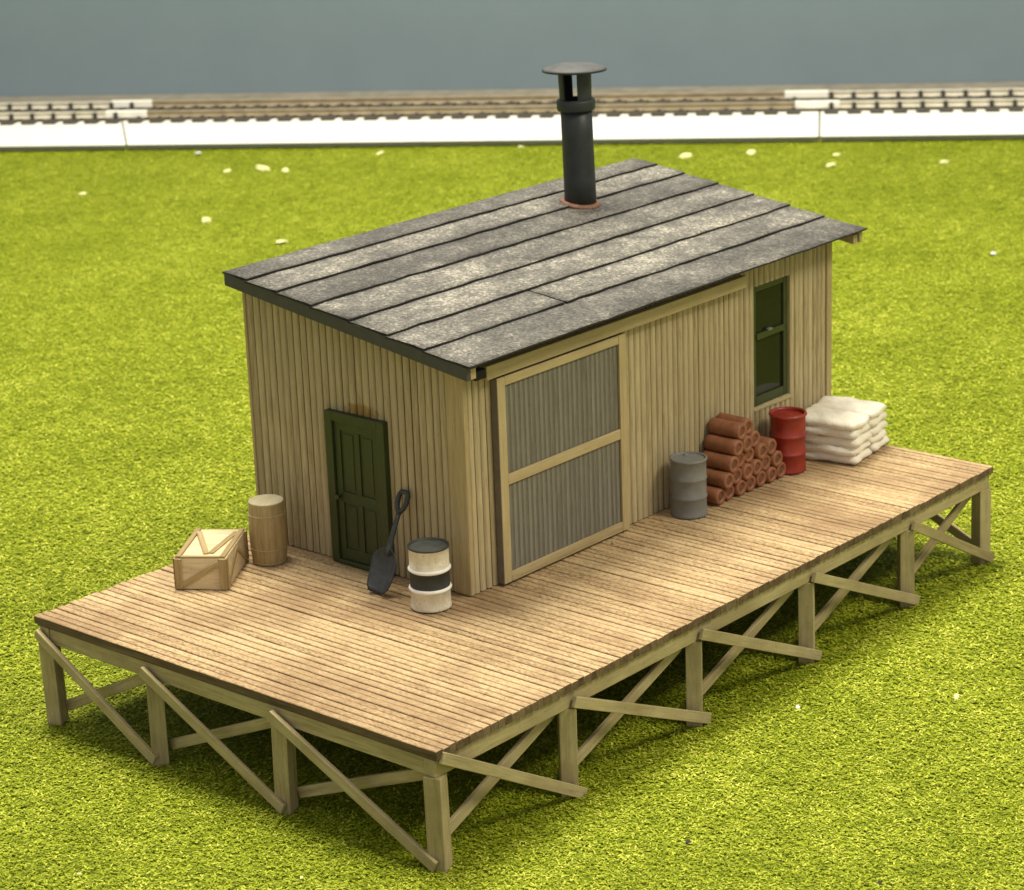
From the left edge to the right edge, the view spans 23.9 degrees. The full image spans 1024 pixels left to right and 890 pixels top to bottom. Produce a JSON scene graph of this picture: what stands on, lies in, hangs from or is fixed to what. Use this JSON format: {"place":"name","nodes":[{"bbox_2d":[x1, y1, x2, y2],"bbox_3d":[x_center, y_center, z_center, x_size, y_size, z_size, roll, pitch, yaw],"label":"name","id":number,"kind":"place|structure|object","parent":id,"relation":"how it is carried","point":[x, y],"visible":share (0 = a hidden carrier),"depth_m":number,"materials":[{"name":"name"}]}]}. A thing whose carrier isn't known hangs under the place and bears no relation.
{"place":"outdoors","nodes":[
{"label":"outdoors","id":0,"kind":"place"},
{"bbox_2d":[0,112,1023,889],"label":"ground","id":1,"kind":"structure","parent":0,"point":[360,166],"depth_m":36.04,"materials":[{"name":"green plant"}]},
{"bbox_2d":[0,108,125,150],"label":"roadbed","id":2,"kind":"structure","parent":1,"relation":"on","point":[59,135],"depth_m":58.22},
{"bbox_2d":[0,101,140,124],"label":"railway track","id":3,"kind":"structure","parent":2,"relation":"on","point":[29,113],"depth_m":59.54,"materials":[{"name":"metal"}]},
{"bbox_2d":[202,217,210,222],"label":"flake","id":4,"kind":"object","parent":1,"relation":"on","point":[205,219],"visible":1,"depth_m":49.61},
{"bbox_2d":[255,165,270,170],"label":"flake","id":5,"kind":"object","parent":1,"relation":"on","point":[261,167],"visible":1,"depth_m":54.66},
{"bbox_2d":[275,240,287,242],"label":"flake","id":6,"kind":"object","parent":1,"relation":"on","point":[279,241],"visible":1,"depth_m":47.44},
{"bbox_2d":[121,98,818,148],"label":"roadbed","id":7,"kind":"structure","parent":1,"relation":"on","point":[624,127],"depth_m":57.06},
{"bbox_2d":[105,91,800,122],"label":"railway track","id":8,"kind":"structure","parent":7,"relation":"on","point":[728,104],"depth_m":58.66,"materials":[{"name":"metal"}]},
{"bbox_2d":[0,0,1023,96],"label":"wall","id":9,"kind":"structure","parent":1,"relation":"on","point":[88,47],"depth_m":61.39,"materials":[{"name":"grey paint"}]},
{"bbox_2d":[0,81,1023,111],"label":"baseboard","id":10,"kind":"object","parent":9,"relation":"attached to","point":[631,90],"depth_m":61.28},
{"bbox_2d":[34,445,994,873],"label":"loading platform","id":11,"kind":"structure","parent":1,"relation":"on","point":[318,645],"depth_m":25.02,"materials":[{"name":"brown wood"}]},
{"bbox_2d":[172,528,248,589],"bbox_3d":[-3.291,1.240,26.485,0.603,0.388,0.972,0,18,8],"label":"wooden crate","id":12,"kind":"object","parent":11,"relation":"on","point":[211,559],"visible":1,"depth_m":26.11,"materials":[{"name":"beige wood"}]},
{"bbox_2d":[248,494,287,565],"bbox_3d":[-2.704,0.942,26.787,0.422,0.717,0.421,6,19,23],"label":"barrel","id":13,"kind":"object","parent":11,"relation":"on","point":[267,530],"visible":1,"depth_m":26.63,"materials":[{"name":"brown wood"}]},
{"bbox_2d":[367,489,410,594],"bbox_3d":[-1.292,1.035,25.776,0.363,1.045,0.550,13,23,39],"label":"shovel","id":14,"kind":"object","parent":11,"relation":"on","point":[383,568],"visible":1,"depth_m":25.77,"materials":[{"name":"metal"}]},
{"bbox_2d":[407,537,451,612],"bbox_3d":[-0.860,1.365,25.293,0.459,0.690,0.458,8,20,28],"label":"oil drum","id":15,"kind":"object","parent":11,"relation":"on","point":[430,584],"visible":1,"depth_m":25.14,"materials":[{"name":"white paint"}]},
{"bbox_2d":[222,62,866,595],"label":"storage shed","id":16,"kind":"structure","parent":11,"relation":"on","point":[508,388],"depth_m":26.82,"materials":[{"name":"brown wood"}]},
{"bbox_2d":[334,421,382,564],"bbox_3d":[-1.666,0.548,26.283,0.669,1.592,0.123,13,23,39],"label":"door","id":17,"kind":"structure","parent":16,"relation":"in","point":[358,496],"depth_m":26.30,"materials":[{"name":"green paint"}]},
{"bbox_2d":[490,333,629,584],"bbox_3d":[0.556,0.124,26.304,0.090,2.289,2.181,13,23,39],"label":"sliding door","id":18,"kind":"structure","parent":16,"relation":"in","point":[560,422],"depth_m":26.24,"materials":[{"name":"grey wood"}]},
{"bbox_2d":[753,276,786,406],"bbox_3d":[3.105,-1.257,29.192,0.078,1.506,0.746,13,23,39],"label":"window frame","id":19,"kind":"structure","parent":16,"relation":"in","point":[770,298],"depth_m":29.23,"materials":[{"name":"green paint"}]},
{"bbox_2d":[669,451,707,519],"bbox_3d":[2.029,0.465,27.757,0.432,0.692,0.432,4,19,17],"label":"oil drum","id":20,"kind":"object","parent":11,"relation":"on","point":[688,478],"visible":1,"depth_m":27.61,"materials":[{"name":"grey paint"}]},
{"bbox_2d":[707,485,725,504],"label":"clay pipe","id":21,"kind":"object","parent":11,"relation":"on","point":[716,495],"visible":0.51,"depth_m":28.08,"materials":[{"name":"ceramic"}]},
{"bbox_2d":[709,485,734,499],"bbox_3d":[2.380,0.512,28.380,0.440,0.200,0.202,13,27,39],"label":"clay pipe","id":22,"kind":"object","parent":11,"relation":"on","point":[730,493],"visible":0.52,"depth_m":28.26,"materials":[{"name":"ceramic"}]},
{"bbox_2d":[706,467,733,488],"bbox_3d":[2.360,0.382,28.219,0.440,0.202,0.200,13,-20,39],"label":"clay pipe","id":23,"kind":"object","parent":22,"relation":"on","point":[720,479],"visible":0.59,"depth_m":28.10,"materials":[{"name":"ceramic"}]},
{"bbox_2d":[702,450,738,472],"bbox_3d":[2.424,0.193,28.233,0.440,0.200,0.202,13,22,39],"label":"clay pipe","id":24,"kind":"object","parent":23,"relation":"on","point":[722,462],"visible":0.81,"depth_m":28.13,"materials":[{"name":"ceramic"}]},
{"bbox_2d":[704,434,743,456],"bbox_3d":[2.475,0.002,28.253,0.440,0.202,0.200,13,-20,39],"label":"clay pipe","id":25,"kind":"object","parent":24,"relation":"on","point":[724,445],"visible":1,"depth_m":28.16,"materials":[{"name":"ceramic"}]},
{"bbox_2d":[733,479,746,495],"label":"clay pipe","id":26,"kind":"object","parent":11,"relation":"on","point":[740,487],"visible":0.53,"depth_m":28.36,"materials":[{"name":"ceramic"}]},
{"bbox_2d":[716,468,741,483],"bbox_3d":[2.473,0.325,28.384,0.440,0.200,0.202,13,47,40],"label":"clay pipe","id":27,"kind":"object","parent":26,"relation":"on","point":[737,474],"visible":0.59,"depth_m":28.26,"materials":[{"name":"ceramic"}]},
{"bbox_2d":[722,452,744,467],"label":"clay pipe","id":28,"kind":"object","parent":27,"relation":"on","point":[741,457],"visible":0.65,"depth_m":28.30,"materials":[{"name":"ceramic"}]},
{"bbox_2d":[723,435,752,451],"bbox_3d":[2.596,-0.048,28.397,0.440,0.202,0.200,12,25,38],"label":"clay pipe","id":29,"kind":"object","parent":28,"relation":"on","point":[747,440],"visible":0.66,"depth_m":28.26,"materials":[{"name":"ceramic"}]},
{"bbox_2d":[707,417,746,439],"bbox_3d":[2.517,-0.192,28.283,0.440,0.202,0.200,12,23,38],"label":"clay pipe","id":30,"kind":"object","parent":29,"relation":"on","point":[727,428],"visible":1,"depth_m":28.20,"materials":[{"name":"ceramic"}]},
{"bbox_2d":[715,412,752,434],"bbox_3d":[2.609,-0.252,28.463,0.440,0.202,0.200,13,29,40],"label":"clay pipe","id":31,"kind":"object","parent":29,"relation":"on","point":[748,422],"visible":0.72,"depth_m":28.37,"materials":[{"name":"ceramic"}]},
{"bbox_2d":[740,462,752,479],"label":"clay pipe","id":32,"kind":"object","parent":26,"relation":"on","point":[747,470],"visible":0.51,"depth_m":28.36,"materials":[{"name":"ceramic"}]},
{"bbox_2d":[744,448,753,462],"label":"clay pipe","id":33,"kind":"object","parent":32,"relation":"on","point":[749,455],"visible":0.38,"depth_m":28.44,"materials":[{"name":"ceramic"}]},
{"bbox_2d":[748,430,759,446],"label":"clay pipe","id":34,"kind":"object","parent":33,"relation":"on","point":[754,435],"visible":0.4,"depth_m":28.44,"materials":[{"name":"ceramic"}]},
{"bbox_2d":[745,475,755,490],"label":"clay pipe","id":35,"kind":"object","parent":11,"relation":"on","point":[751,482],"visible":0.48,"depth_m":28.52,"materials":[{"name":"ceramic"}]},
{"bbox_2d":[753,470,765,486],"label":"clay pipe","id":36,"kind":"object","parent":11,"relation":"on","point":[760,477],"visible":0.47,"depth_m":28.66,"materials":[{"name":"ceramic"}]},
{"bbox_2d":[749,458,761,474],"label":"clay pipe","id":37,"kind":"object","parent":36,"relation":"on","point":[756,463],"visible":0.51,"depth_m":28.52,"materials":[{"name":"ceramic"}]},
{"bbox_2d":[752,442,767,459],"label":"clay pipe","id":38,"kind":"object","parent":37,"relation":"on","point":[760,449],"visible":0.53,"depth_m":28.52,"materials":[{"name":"ceramic"}]},
{"bbox_2d":[765,466,776,482],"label":"clay pipe","id":39,"kind":"object","parent":11,"relation":"on","point":[771,473],"visible":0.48,"depth_m":28.77,"materials":[{"name":"ceramic"}]},
{"bbox_2d":[761,454,770,470],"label":"clay pipe","id":40,"kind":"object","parent":39,"relation":"on","point":[766,461],"visible":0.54,"depth_m":28.69,"materials":[{"name":"ceramic"}]},
{"bbox_2d":[775,462,785,477],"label":"clay pipe","id":41,"kind":"object","parent":11,"relation":"on","point":[781,469],"visible":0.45,"depth_m":28.94,"materials":[{"name":"ceramic"}]},
{"bbox_2d":[769,450,782,466],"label":"clay pipe","id":42,"kind":"object","parent":41,"relation":"on","point":[776,456],"visible":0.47,"depth_m":28.79,"materials":[{"name":"ceramic"}]},
{"bbox_2d":[759,436,776,454],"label":"clay pipe","id":43,"kind":"object","parent":42,"relation":"on","point":[770,443],"visible":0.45,"depth_m":28.69,"materials":[{"name":"ceramic"}]},
{"bbox_2d":[769,407,806,474],"bbox_3d":[3.326,-0.051,29.146,0.464,0.735,0.464,-7,18,-15],"label":"oil drum","id":44,"kind":"object","parent":11,"relation":"on","point":[787,433],"visible":0.87,"depth_m":28.98,"materials":[{"name":"red paint"}]},
{"bbox_2d":[806,448,872,464],"bbox_3d":[3.930,0.086,29.675,0.904,0.168,0.549,9,21,30],"label":"sack","id":45,"kind":"object","parent":11,"relation":"on","point":[857,458],"visible":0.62,"depth_m":29.45,"materials":[{"name":"white fabric"}]},
{"bbox_2d":[806,440,871,455],"bbox_3d":[3.907,-0.015,29.636,0.907,0.170,0.549,9,21,32],"label":"sack","id":46,"kind":"object","parent":45,"relation":"on","point":[835,450],"visible":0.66,"depth_m":29.38,"materials":[{"name":"white fabric"}]},
{"bbox_2d":[806,431,872,447],"bbox_3d":[3.929,-0.117,29.608,0.906,0.170,0.549,9,21,30],"label":"sack","id":47,"kind":"object","parent":46,"relation":"on","point":[859,440],"visible":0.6,"depth_m":29.38,"materials":[{"name":"white fabric"}]},
{"bbox_2d":[806,423,870,438],"bbox_3d":[3.896,-0.221,29.583,0.904,0.169,0.549,9,21,30],"label":"sack","id":48,"kind":"object","parent":47,"relation":"on","point":[843,434],"visible":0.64,"depth_m":29.34,"materials":[{"name":"white fabric"}]},
{"bbox_2d":[806,407,870,430],"bbox_3d":[3.911,-0.323,29.544,0.904,0.172,0.549,9,21,31],"label":"sack","id":49,"kind":"object","parent":48,"relation":"on","point":[840,420],"visible":0.89,"depth_m":29.40,"materials":[{"name":"white fabric"}]},
{"bbox_2d":[867,436,889,451],"bbox_3d":[4.201,-0.056,30.081,0.904,0.168,0.546,8,20,29],"label":"sack","id":50,"kind":"object","parent":11,"relation":"on","point":[875,446],"visible":0.2,"depth_m":29.81,"materials":[{"name":"white fabric"}]},
{"bbox_2d":[868,428,886,443],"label":"sack","id":51,"kind":"object","parent":50,"relation":"on","point":[882,433],"visible":0.23,"depth_m":29.80,"materials":[{"name":"white fabric"}]},
{"bbox_2d":[867,420,889,435],"bbox_3d":[4.183,-0.255,30.007,0.907,0.170,0.547,9,21,32],"label":"sack","id":52,"kind":"object","parent":51,"relation":"on","point":[878,427],"visible":0.19,"depth_m":29.73,"materials":[{"name":"white fabric"}]},
{"bbox_2d":[868,411,887,426],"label":"sack","id":53,"kind":"object","parent":52,"relation":"on","point":[875,421],"visible":0.22,"depth_m":29.69,"materials":[{"name":"white fabric"}]},
{"bbox_2d":[810,396,887,418],"bbox_3d":[4.174,-0.466,29.965,0.906,0.170,0.548,8,20,29],"label":"sack","id":54,"kind":"object","parent":53,"relation":"on","point":[872,409],"visible":0.82,"depth_m":29.85,"materials":[{"name":"white fabric"}]},
{"bbox_2d":[679,153,691,158],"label":"flake","id":55,"kind":"object","parent":1,"relation":"on","point":[685,155],"visible":1,"depth_m":54.30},
{"bbox_2d":[746,149,755,154],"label":"flake","id":56,"kind":"object","parent":1,"relation":"on","point":[751,151],"visible":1,"depth_m":54.39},
{"bbox_2d":[825,163,835,166],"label":"flake","id":57,"kind":"object","parent":1,"relation":"on","point":[830,164],"visible":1,"depth_m":52.76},
{"bbox_2d":[820,95,1023,140],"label":"roadbed","id":58,"kind":"structure","parent":1,"relation":"on","point":[933,124],"depth_m":55.59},
{"bbox_2d":[785,88,1023,113],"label":"railway track","id":59,"kind":"structure","parent":58,"relation":"on","point":[831,103],"depth_m":56.93,"materials":[{"name":"metal"}]},
{"bbox_2d":[939,160,949,163],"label":"flake","id":60,"kind":"object","parent":1,"relation":"on","point":[944,162],"visible":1,"depth_m":52.58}
]}

